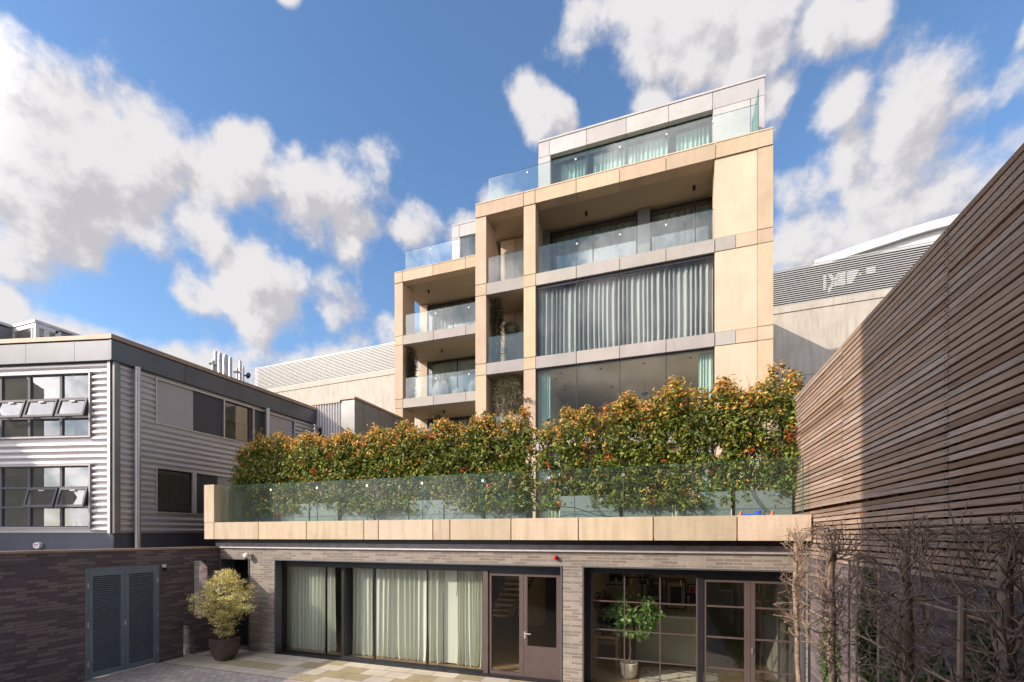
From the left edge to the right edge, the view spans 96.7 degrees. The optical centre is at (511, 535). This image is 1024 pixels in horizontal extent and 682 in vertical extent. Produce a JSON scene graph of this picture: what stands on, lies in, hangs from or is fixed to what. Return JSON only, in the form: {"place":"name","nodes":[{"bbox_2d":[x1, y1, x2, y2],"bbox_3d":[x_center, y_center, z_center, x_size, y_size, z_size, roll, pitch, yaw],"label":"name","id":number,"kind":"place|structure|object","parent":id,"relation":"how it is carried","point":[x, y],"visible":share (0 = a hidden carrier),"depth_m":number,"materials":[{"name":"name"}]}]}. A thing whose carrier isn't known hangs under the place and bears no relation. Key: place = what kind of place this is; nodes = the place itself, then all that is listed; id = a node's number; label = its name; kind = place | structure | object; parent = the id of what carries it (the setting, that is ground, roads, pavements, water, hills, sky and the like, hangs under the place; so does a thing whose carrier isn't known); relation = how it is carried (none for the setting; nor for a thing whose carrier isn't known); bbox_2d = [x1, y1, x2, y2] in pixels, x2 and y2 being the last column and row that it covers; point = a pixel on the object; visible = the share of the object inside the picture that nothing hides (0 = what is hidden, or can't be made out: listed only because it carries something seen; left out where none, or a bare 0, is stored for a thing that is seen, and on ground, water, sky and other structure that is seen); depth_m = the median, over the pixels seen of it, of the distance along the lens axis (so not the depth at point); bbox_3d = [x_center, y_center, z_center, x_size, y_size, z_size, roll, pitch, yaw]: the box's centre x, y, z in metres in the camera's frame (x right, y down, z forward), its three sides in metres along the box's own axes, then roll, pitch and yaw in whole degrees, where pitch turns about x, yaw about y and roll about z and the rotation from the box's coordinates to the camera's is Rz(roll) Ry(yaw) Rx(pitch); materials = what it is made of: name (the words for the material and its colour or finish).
{"place":"outdoors","nodes":[
{"label":"outdoors","id":0,"kind":"place"},
{"bbox_2d":[83,662,305,681],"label":"courtyard setts","id":1,"kind":"structure","parent":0,"point":[160,672],"depth_m":10.39,"materials":[{"name":"stone"}]},
{"bbox_2d":[0,546,219,681],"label":"boundary wall","id":2,"kind":"structure","parent":1,"relation":"on","point":[42,615],"depth_m":9.75,"materials":[{"name":"brick"}]},
{"bbox_2d":[85,565,158,680],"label":"louvred door","id":3,"kind":"structure","parent":2,"relation":"attached to","point":[121,618],"depth_m":10.69,"materials":[{"name":"grey paint"}]},
{"bbox_2d":[87,569,124,678],"bbox_3d":[-9.314,1.975,10.430,0.112,2.391,0.733,0,0,19],"label":"door leaf","id":4,"kind":"structure","parent":3,"relation":"in","point":[106,588],"depth_m":10.43,"materials":[{"name":"grey paint"}]},
{"bbox_2d":[125,567,157,669],"bbox_3d":[-9.072,1.975,11.128,0.112,2.391,0.733,0,0,19],"label":"door leaf","id":5,"kind":"structure","parent":3,"relation":"in","point":[141,614],"depth_m":11.11,"materials":[{"name":"grey paint"}]},
{"bbox_2d":[787,513,883,681],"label":"pleached tree","id":6,"kind":"object","parent":1,"relation":"on","point":[830,557],"visible":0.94,"depth_m":5.69,"materials":[{"name":"brown plant"}]},
{"bbox_2d":[847,562,850,681],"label":"bamboo pole","id":7,"kind":"object","parent":1,"relation":"on","point":[848,635],"visible":0.86,"depth_m":5.68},
{"bbox_2d":[855,553,858,681],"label":"bamboo pole","id":8,"kind":"object","parent":1,"relation":"on","point":[856,636],"visible":0.64,"depth_m":5.45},
{"bbox_2d":[877,561,880,681],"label":"bamboo pole","id":9,"kind":"object","parent":1,"relation":"on","point":[878,656],"visible":0.34,"depth_m":4.87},
{"bbox_2d":[831,493,988,681],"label":"pleached tree","id":10,"kind":"object","parent":1,"relation":"on","point":[907,645],"visible":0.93,"depth_m":3.93,"materials":[{"name":"brown plant"}]},
{"bbox_2d":[810,610,950,681],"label":"cane rail","id":11,"kind":"object","parent":10,"relation":"attached to","point":[935,674],"visible":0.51,"depth_m":4.41,"materials":[{"name":"brown wood"}]},
{"bbox_2d":[918,570,931,681],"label":"bamboo pole","id":12,"kind":"object","parent":10,"relation":"attached to","point":[925,633],"visible":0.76,"depth_m":3.95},
{"bbox_2d":[956,597,965,681],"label":"bamboo pole","id":13,"kind":"object","parent":1,"relation":"on","point":[961,627],"visible":0.91,"depth_m":3.10,"materials":[{"name":"wood"}]},
{"bbox_2d":[898,478,1023,681],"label":"pleached tree","id":14,"kind":"object","parent":1,"relation":"on","point":[1006,647],"visible":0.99,"depth_m":2.81,"materials":[{"name":"brown plant"}]},
{"bbox_2d":[809,574,1018,629],"bbox_3d":[3.550,0.570,4.139,0.020,0.037,5.745,0,0,19],"label":"cane rail","id":15,"kind":"object","parent":14,"relation":"attached to","point":[969,616],"visible":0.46,"depth_m":3.63,"materials":[{"name":"brown wood"}]},
{"bbox_2d":[161,644,529,681],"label":"paving","id":16,"kind":"structure","parent":0,"point":[300,668],"depth_m":10.91,"materials":[{"name":"stone"}]},
{"bbox_2d":[185,568,256,660],"bbox_3d":[-7.458,2.002,11.701,1.681,2.396,1.760,0,0,-32],"label":"potted maple","id":17,"kind":"object","parent":16,"relation":"on","point":[224,646],"visible":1,"depth_m":11.65,"materials":[{"name":"plant"}]},
{"bbox_2d":[773,517,819,681],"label":"pleached tree","id":18,"kind":"object","parent":16,"relation":"on","point":[794,581],"visible":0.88,"depth_m":7.25,"materials":[{"name":"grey plant"}]},
{"bbox_2d":[0,0,1023,384],"label":"sky","id":19,"kind":"structure","parent":0,"point":[250,182],"materials":[{"name":"blue"}]},
{"bbox_2d":[239,595,809,681],"bbox_3d":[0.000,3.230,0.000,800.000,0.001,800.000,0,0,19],"label":"ground","id":20,"kind":"structure","parent":0,"point":[243,647],"depth_m":13.19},
{"bbox_2d":[0,333,405,550],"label":"office building","id":21,"kind":"structure","parent":20,"relation":"on","point":[111,441],"depth_m":13.04,"materials":[{"name":"metal"}]},
{"bbox_2d":[0,319,79,338],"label":"glazed roof block","id":22,"kind":"structure","parent":21,"relation":"on","point":[34,328],"depth_m":21.96,"materials":[{"name":"white metal"}]},
{"bbox_2d":[12,322,60,338],"bbox_3d":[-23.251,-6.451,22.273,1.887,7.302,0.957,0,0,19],"label":"window frame","id":23,"kind":"structure","parent":22,"relation":"in","point":[34,327],"depth_m":21.82,"materials":[{"name":"white metal"}]},
{"bbox_2d":[0,373,87,437],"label":"window","id":24,"kind":"structure","parent":21,"relation":"in","point":[62,376],"depth_m":12.35,"materials":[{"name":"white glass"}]},
{"bbox_2d":[0,466,87,526],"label":"window","id":25,"kind":"structure","parent":21,"relation":"in","point":[62,468],"depth_m":12.36,"materials":[{"name":"white glass"}]},
{"bbox_2d":[158,469,190,512],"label":"window","id":26,"kind":"structure","parent":21,"relation":"in","point":[158,469],"depth_m":13.97,"materials":[{"name":"metal"}]},
{"bbox_2d":[214,351,217,371],"bbox_3d":[-11.743,-6.261,18.042,0.138,2.134,0.138,0,0,19],"label":"flue","id":27,"kind":"object","parent":21,"relation":"on","point":[216,360],"visible":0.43,"depth_m":18.01,"materials":[{"name":"metal"}]},
{"bbox_2d":[218,352,222,373],"bbox_3d":[-11.681,-6.265,18.220,0.165,2.141,0.165,0,0,19],"label":"flue","id":28,"kind":"object","parent":21,"relation":"on","point":[220,361],"visible":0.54,"depth_m":18.16,"materials":[{"name":"metal"}]},
{"bbox_2d":[222,354,228,375],"bbox_3d":[-11.605,-6.270,18.440,0.221,2.151,0.222,0,0,19],"label":"flue","id":29,"kind":"object","parent":21,"relation":"on","point":[225,364],"visible":0.55,"depth_m":18.38,"materials":[{"name":"metal"}]},
{"bbox_2d":[225,401,248,441],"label":"window","id":30,"kind":"structure","parent":21,"relation":"in","point":[247,408],"depth_m":15.99,"materials":[{"name":"glass"}]},
{"bbox_2d":[183,458,810,681],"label":"terrace building","id":31,"kind":"structure","parent":20,"relation":"on","point":[509,598],"depth_m":11.14,"materials":[{"name":"stone"}]},
{"bbox_2d":[234,560,247,644],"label":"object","id":32,"kind":"structure","parent":31,"relation":"in","point":[241,566],"depth_m":13.34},
{"bbox_2d":[252,505,280,521],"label":"planter","id":33,"kind":"object","parent":31,"relation":"on","point":[276,518],"visible":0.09,"depth_m":13.79,"materials":[{"name":"metal"}]},
{"bbox_2d":[228,428,286,518],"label":"photinia shrub","id":34,"kind":"object","parent":33,"relation":"in","point":[264,453],"visible":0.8,"depth_m":13.82,"materials":[{"name":"green plant"}]},
{"bbox_2d":[281,504,309,520],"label":"planter","id":35,"kind":"object","parent":31,"relation":"on","point":[298,517],"visible":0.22,"depth_m":13.33,"materials":[{"name":"metal"}]},
{"bbox_2d":[266,429,325,516],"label":"photinia shrub","id":36,"kind":"object","parent":35,"relation":"in","point":[294,491],"visible":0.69,"depth_m":13.41,"materials":[{"name":"green plant"}]},
{"bbox_2d":[282,565,324,654],"bbox_3d":[-5.668,1.992,12.397,1.489,2.375,0.060,0,0,19],"label":"window","id":37,"kind":"structure","parent":31,"relation":"in","point":[282,565],"depth_m":12.36,"materials":[{"name":"metal"}]},
{"bbox_2d":[310,503,341,520],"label":"planter","id":38,"kind":"object","parent":31,"relation":"on","point":[324,514],"visible":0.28,"depth_m":13.02,"materials":[{"name":"metal"}]},
{"bbox_2d":[295,427,358,516],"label":"photinia shrub","id":39,"kind":"object","parent":38,"relation":"in","point":[320,465],"visible":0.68,"depth_m":12.91,"materials":[{"name":"green plant"}]},
{"bbox_2d":[325,566,343,656],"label":"window","id":40,"kind":"structure","parent":31,"relation":"in","point":[326,567],"depth_m":12.14,"materials":[{"name":"metal"}]},
{"bbox_2d":[342,502,374,520],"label":"planter","id":41,"kind":"object","parent":31,"relation":"on","point":[355,517],"visible":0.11,"depth_m":12.67,"materials":[{"name":"metal"}]},
{"bbox_2d":[321,423,384,515],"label":"photinia shrub","id":42,"kind":"object","parent":41,"relation":"in","point":[359,464],"visible":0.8,"depth_m":12.62,"materials":[{"name":"green plant"}]},
{"bbox_2d":[344,567,373,659],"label":"window","id":43,"kind":"structure","parent":31,"relation":"in","point":[345,656],"depth_m":11.93,"materials":[{"name":"metal"}]},
{"bbox_2d":[375,501,409,519],"bbox_3d":[-3.152,-0.631,12.574,1.027,0.618,0.600,0,0,19],"label":"planter","id":44,"kind":"object","parent":31,"relation":"on","point":[401,515],"visible":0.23,"depth_m":12.25,"materials":[{"name":"metal"}]},
{"bbox_2d":[360,417,429,515],"bbox_3d":[-3.184,-1.817,12.546,1.608,2.617,1.598,0,0,19],"label":"photinia shrub","id":45,"kind":"object","parent":44,"relation":"in","point":[393,488],"visible":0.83,"depth_m":12.30,"materials":[{"name":"green plant"}]},
{"bbox_2d":[374,568,425,665],"bbox_3d":[-2.801,1.992,11.404,1.525,2.375,0.060,0,0,19],"label":"window","id":46,"kind":"structure","parent":31,"relation":"in","point":[375,659],"depth_m":11.62,"materials":[{"name":"metal"}]},
{"bbox_2d":[410,500,444,519],"bbox_3d":[-2.151,-0.631,12.227,1.004,0.618,0.600,0,0,19],"label":"planter","id":47,"kind":"object","parent":31,"relation":"on","point":[430,511],"visible":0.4,"depth_m":11.92,"materials":[{"name":"metal"}]},
{"bbox_2d":[397,415,459,515],"bbox_3d":[-2.136,-1.809,12.378,1.601,2.646,2.250,0,0,19],"label":"photinia shrub","id":48,"kind":"object","parent":47,"relation":"in","point":[424,452],"visible":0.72,"depth_m":11.88,"materials":[{"name":"green plant"}]},
{"bbox_2d":[426,569,483,671],"bbox_3d":[-1.350,1.992,10.902,1.546,2.375,0.060,0,0,19],"label":"window","id":49,"kind":"structure","parent":31,"relation":"in","point":[427,570],"depth_m":11.13,"materials":[{"name":"metal"}]},
{"bbox_2d":[445,499,484,518],"bbox_3d":[-1.155,-0.631,11.882,1.028,0.618,0.600,0,0,19],"label":"planter","id":50,"kind":"object","parent":31,"relation":"on","point":[449,514],"visible":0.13,"depth_m":11.62,"materials":[{"name":"metal"}]},
{"bbox_2d":[431,409,501,513],"bbox_3d":[-1.142,-1.887,11.997,1.667,2.741,2.023,0,0,19],"label":"photinia shrub","id":51,"kind":"object","parent":50,"relation":"in","point":[463,447],"visible":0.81,"depth_m":11.53,"materials":[{"name":"green plant"}]},
{"bbox_2d":[489,573,523,675],"bbox_3d":[-0.132,2.026,10.475,0.853,2.308,0.060,0,0,19],"label":"door","id":52,"kind":"structure","parent":31,"relation":"in","point":[521,576],"depth_m":10.34,"materials":[{"name":"brown metal"}]},
{"bbox_2d":[485,497,532,518],"bbox_3d":[-0.073,-0.631,11.507,1.066,0.618,0.600,0,0,19],"label":"planter","id":53,"kind":"object","parent":31,"relation":"on","point":[493,514],"visible":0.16,"depth_m":11.26,"materials":[{"name":"concrete"}]},
{"bbox_2d":[472,405,540,513],"bbox_3d":[-0.107,-1.839,11.512,1.658,2.684,1.721,0,0,19],"label":"photinia shrub","id":54,"kind":"object","parent":53,"relation":"in","point":[519,441],"visible":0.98,"depth_m":11.22,"materials":[{"name":"green plant"}]},
{"bbox_2d":[524,574,560,679],"bbox_3d":[0.692,2.026,10.157,0.900,2.308,0.121,0,0,19],"label":"door","id":55,"kind":"structure","parent":31,"relation":"in","point":[539,661],"depth_m":10.15,"materials":[{"name":"brown metal"}]},
{"bbox_2d":[492,506,612,518],"bbox_3d":[2.104,-0.517,10.173,7.154,0.351,0.118,0,0,19],"label":"irrigation hose","id":56,"kind":"object","parent":31,"relation":"on","point":[552,507],"visible":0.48,"depth_m":10.60,"materials":[{"name":"rubber"}]},
{"bbox_2d":[560,496,574,517],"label":"planter","id":57,"kind":"object","parent":31,"relation":"on","point":[565,512],"visible":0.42,"depth_m":10.71,"materials":[{"name":"metal"}]},
{"bbox_2d":[575,495,621,517],"bbox_3d":[2.052,-0.631,10.772,1.017,0.618,0.600,0,0,19],"label":"planter","id":58,"kind":"object","parent":31,"relation":"on","point":[582,502],"visible":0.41,"depth_m":10.52,"materials":[{"name":"metal"}]},
{"bbox_2d":[533,390,635,514],"bbox_3d":[1.721,-1.909,10.823,2.472,2.907,2.034,0,0,19],"label":"photinia shrub","id":59,"kind":"object","parent":58,"relation":"in","point":[600,484],"visible":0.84,"depth_m":10.59,"materials":[{"name":"green plant"}]},
{"bbox_2d":[593,632,619,672],"bbox_3d":[2.248,2.763,10.836,0.603,0.846,0.450,0,0,19],"label":"side table","id":60,"kind":"object","parent":31,"relation":"on","point":[596,635],"visible":0.91,"depth_m":10.73,"materials":[{"name":"brown wood"}]},
{"bbox_2d":[593,590,616,634],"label":"dried flowers","id":61,"kind":"object","parent":60,"relation":"on","point":[603,605],"visible":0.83,"depth_m":10.72,"materials":[{"name":"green plant"}]},
{"bbox_2d":[596,617,623,657],"bbox_3d":[2.619,2.718,12.242,0.680,0.936,0.650,0,0,19],"label":"armchair","id":62,"kind":"object","parent":31,"relation":"on","point":[607,641],"visible":0.48,"depth_m":12.36,"materials":[{"name":"brown wood"}]},
{"bbox_2d":[606,573,627,585],"bbox_3d":[3.248,1.230,14.278,0.750,0.620,0.030,0,0,19],"label":"picture frame","id":63,"kind":"object","parent":31,"relation":"attached to","point":[611,581],"visible":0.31,"depth_m":14.27,"materials":[{"name":"paper"}]},
{"bbox_2d":[602,591,664,678],"bbox_3d":[2.706,2.208,10.247,1.465,1.956,1.005,0,0,19],"label":"potted fig","id":64,"kind":"object","parent":31,"relation":"on","point":[631,667],"visible":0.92,"depth_m":10.09,"materials":[{"name":"green plant"}]},
{"bbox_2d":[591,573,697,681],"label":"window","id":65,"kind":"structure","parent":31,"relation":"in","point":[592,600],"depth_m":9.39,"materials":[{"name":"brown metal"}]},
{"bbox_2d":[640,574,653,583],"bbox_3d":[4.134,1.242,13.971,0.400,0.460,0.030,0,0,19],"label":"picture frame","id":66,"kind":"object","parent":31,"relation":"attached to","point":[647,575],"visible":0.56,"depth_m":13.97,"materials":[{"name":"paper"}]},
{"bbox_2d":[610,574,684,585],"bbox_3d":[3.692,0.953,12.479,1.974,0.746,0.060,0,0,19],"label":"lamp rail","id":67,"kind":"object","parent":31,"relation":"hanging from","point":[631,580],"visible":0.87,"depth_m":12.45,"materials":[{"name":"black metal"}]},
{"bbox_2d":[624,494,671,517],"bbox_3d":[3.098,-0.631,10.409,1.037,0.618,0.600,0,0,19],"label":"planter","id":68,"kind":"object","parent":31,"relation":"on","point":[641,512],"visible":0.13,"depth_m":10.13,"materials":[{"name":"concrete"}]},
{"bbox_2d":[606,375,695,512],"bbox_3d":[3.162,-1.990,10.392,1.946,2.982,1.697,0,0,19],"label":"photinia shrub","id":69,"kind":"object","parent":68,"relation":"in","point":[643,450],"visible":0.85,"depth_m":10.11,"materials":[{"name":"green plant"}]},
{"bbox_2d":[642,580,662,600],"bbox_3d":[4.293,1.665,13.916,0.620,0.620,0.030,0,0,19],"label":"picture frame","id":70,"kind":"object","parent":31,"relation":"attached to","point":[651,590],"visible":0.81,"depth_m":13.91,"materials":[{"name":"paper"}]},
{"bbox_2d":[666,580,685,609],"bbox_3d":[4.932,1.772,13.695,0.580,0.850,0.030,0,0,19],"label":"picture frame","id":71,"kind":"object","parent":31,"relation":"attached to","point":[675,592],"visible":0.95,"depth_m":13.69,"materials":[{"name":"paper"}]},
{"bbox_2d":[639,667,719,681],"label":"rug","id":72,"kind":"object","parent":31,"relation":"on","point":[649,674],"visible":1,"depth_m":10.36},
{"bbox_2d":[686,593,695,603],"bbox_3d":[5.392,1.884,13.536,0.400,0.360,0.030,0,0,19],"label":"picture frame","id":73,"kind":"object","parent":31,"relation":"attached to","point":[690,599],"visible":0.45,"depth_m":13.55,"materials":[{"name":"paper"}]},
{"bbox_2d":[687,584,695,595],"bbox_3d":[5.369,1.601,13.544,0.280,0.340,0.030,0,0,19],"label":"picture frame","id":74,"kind":"object","parent":31,"relation":"attached to","point":[691,588],"visible":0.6,"depth_m":13.55,"materials":[{"name":"paper"}]},
{"bbox_2d":[678,491,730,515],"bbox_3d":[4.214,-0.631,10.023,1.024,0.618,0.600,0,0,19],"label":"planter","id":75,"kind":"object","parent":31,"relation":"on","point":[715,509],"visible":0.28,"depth_m":9.69,"materials":[{"name":"metal"}]},
{"bbox_2d":[663,374,750,512],"bbox_3d":[4.221,-1.996,9.997,1.823,2.979,1.446,0,0,19],"label":"photinia shrub","id":76,"kind":"object","parent":75,"relation":"in","point":[710,428],"visible":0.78,"depth_m":9.74,"materials":[{"name":"green plant"}]},
{"bbox_2d":[704,579,749,681],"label":"door","id":77,"kind":"structure","parent":31,"relation":"in","point":[746,606],"depth_m":8.83,"materials":[{"name":"brown metal"}]},
{"bbox_2d":[732,490,791,515],"bbox_3d":[5.273,-0.631,9.656,1.034,0.618,0.600,0,0,19],"label":"planter","id":78,"kind":"object","parent":31,"relation":"on","point":[751,505],"visible":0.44,"depth_m":9.37,"materials":[{"name":"soil"}]},
{"bbox_2d":[718,359,808,507],"bbox_3d":[5.313,-2.063,9.723,1.808,3.110,1.721,0,0,19],"label":"photinia shrub","id":79,"kind":"object","parent":78,"relation":"in","point":[759,443],"visible":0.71,"depth_m":9.35,"materials":[{"name":"green plant"}]},
{"bbox_2d":[750,581,798,681],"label":"door","id":80,"kind":"structure","parent":31,"relation":"in","point":[752,583],"depth_m":8.78,"materials":[{"name":"brown metal"}]},
{"bbox_2d":[255,240,935,594],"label":"exhibition hall","id":81,"kind":"structure","parent":20,"relation":"on","point":[821,312],"depth_m":25.19,"materials":[{"name":"concrete"}]},
{"bbox_2d":[768,143,1023,681],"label":"timber screen","id":82,"kind":"object","parent":20,"relation":"on","point":[910,397],"visible":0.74,"depth_m":4.40,"materials":[{"name":"wood"}]},
{"bbox_2d":[819,620,841,681],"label":"ivy","id":83,"kind":"object","parent":82,"relation":"attached to","point":[826,677],"visible":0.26,"depth_m":7.08,"materials":[{"name":"green plant"}]},
{"bbox_2d":[852,570,881,681],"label":"ivy","id":84,"kind":"object","parent":82,"relation":"attached to","point":[865,644],"visible":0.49,"depth_m":5.69,"materials":[{"name":"green plant"}]},
{"bbox_2d":[880,626,918,681],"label":"ivy","id":85,"kind":"object","parent":82,"relation":"attached to","point":[888,675],"visible":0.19,"depth_m":5.01,"materials":[{"name":"green plant"}]},
{"bbox_2d":[918,647,954,681],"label":"ivy","id":86,"kind":"object","parent":82,"relation":"attached to","point":[945,672],"visible":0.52,"depth_m":4.24,"materials":[{"name":"green plant"}]},
{"bbox_2d":[956,587,1021,681],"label":"ivy","id":87,"kind":"object","parent":82,"relation":"attached to","point":[981,655],"visible":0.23,"depth_m":3.58,"materials":[{"name":"green plant"}]},
{"bbox_2d":[394,74,772,517],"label":"apartment building","id":88,"kind":"structure","parent":0,"point":[632,252],"depth_m":18.02,"materials":[{"name":"stone"}]},
{"bbox_2d":[405,371,417,398],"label":"hanging ivy","id":89,"kind":"object","parent":88,"relation":"attached to","point":[411,391],"visible":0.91,"depth_m":24.01,"materials":[{"name":"green plant"}]},
{"bbox_2d":[405,347,418,383],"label":"hanging ivy","id":90,"kind":"object","parent":88,"relation":"hanging from","point":[411,368],"visible":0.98,"depth_m":23.94,"materials":[{"name":"green plant"}]},
{"bbox_2d":[430,380,450,395],"bbox_3d":[-3.748,-7.635,24.161,1.234,1.351,0.738,0,0,19],"label":"furniture cover","id":91,"kind":"object","parent":88,"relation":"on","point":[441,387],"visible":0.6,"depth_m":23.90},
{"bbox_2d":[428,356,474,395],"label":"window","id":92,"kind":"structure","parent":88,"relation":"in","point":[473,356],"depth_m":25.49,"materials":[{"name":"metal"}]},
{"bbox_2d":[428,297,474,330],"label":"window","id":93,"kind":"structure","parent":88,"relation":"in","point":[453,302],"depth_m":25.45,"materials":[{"name":"metal"}]},
{"bbox_2d":[468,378,474,391],"bbox_3d":[-1.907,-7.518,23.295,0.803,1.115,0.726,0,0,19],"label":"furniture cover","id":94,"kind":"object","parent":88,"relation":"on","point":[471,386],"visible":0.33,"depth_m":23.06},
{"bbox_2d":[490,331,502,361],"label":"hanging ivy","id":95,"kind":"object","parent":88,"relation":"hanging from","point":[494,347],"visible":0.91,"depth_m":19.09,"materials":[{"name":"green plant"}]},
{"bbox_2d":[490,298,504,340],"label":"hanging ivy","id":96,"kind":"object","parent":88,"relation":"hanging from","point":[497,325],"visible":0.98,"depth_m":19.05,"materials":[{"name":"green plant"}]},
{"bbox_2d":[491,373,523,434],"bbox_3d":[-0.162,-5.344,18.843,1.464,3.280,0.993,0,0,19],"label":"olive tree","id":97,"kind":"object","parent":88,"relation":"on","point":[511,402],"visible":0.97,"depth_m":18.76,"materials":[{"name":"green plant"}]},
{"bbox_2d":[501,336,515,360],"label":"potted shrub","id":98,"kind":"object","parent":88,"relation":"on","point":[508,355],"visible":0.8,"depth_m":19.00,"materials":[{"name":"green plant"}]},
{"bbox_2d":[502,321,519,358],"bbox_3d":[-0.026,-8.013,19.154,0.830,2.047,0.736,0,0,6],"label":"topiary ball","id":99,"kind":"object","parent":88,"relation":"on","point":[516,326],"visible":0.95,"depth_m":19.09,"materials":[{"name":"green plant"}]},
{"bbox_2d":[550,213,637,270],"bbox_3d":[3.372,-11.665,19.050,3.652,2.790,0.050,0,0,19],"label":"window","id":100,"kind":"structure","parent":88,"relation":"in","point":[629,216],"depth_m":19.02,"materials":[{"name":"metal"}]},
{"bbox_2d":[537,254,713,355],"bbox_3d":[4.045,-8.493,17.040,6.475,2.807,0.050,0,0,19],"label":"window","id":101,"kind":"structure","parent":88,"relation":"in","point":[710,256],"depth_m":17.02,"materials":[{"name":"metal"}]},
{"bbox_2d":[537,347,713,439],"bbox_3d":[4.045,-5.213,17.040,6.475,2.807,0.050,0,0,19],"label":"window","id":102,"kind":"structure","parent":88,"relation":"in","point":[619,360],"depth_m":17.04,"materials":[{"name":"metal"}]},
{"bbox_2d":[552,114,711,183],"bbox_3d":[4.717,-14.933,18.627,6.358,2.667,0.050,0,0,19],"label":"window","id":103,"kind":"structure","parent":88,"relation":"in","point":[706,117],"depth_m":18.50,"materials":[{"name":"metal"}]},
{"bbox_2d":[650,197,712,250],"bbox_3d":[6.764,-11.665,17.876,2.561,2.790,0.050,0,0,19],"label":"window","id":104,"kind":"structure","parent":88,"relation":"in","point":[710,198],"depth_m":17.97,"materials":[{"name":"metal"}]},
{"bbox_2d":[636,611,695,667],"bbox_3d":[3.902,2.572,11.454,1.526,1.224,0.640,0,0,19],"label":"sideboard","id":105,"kind":"object","parent":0,"point":[680,649],"visible":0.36,"depth_m":11.14,"materials":[{"name":"grey wood"}]},
{"bbox_2d":[812,213,959,265],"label":"curved roof hall","id":106,"kind":"structure","parent":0,"point":[933,230],"depth_m":27.64,"materials":[{"name":"white metal"}]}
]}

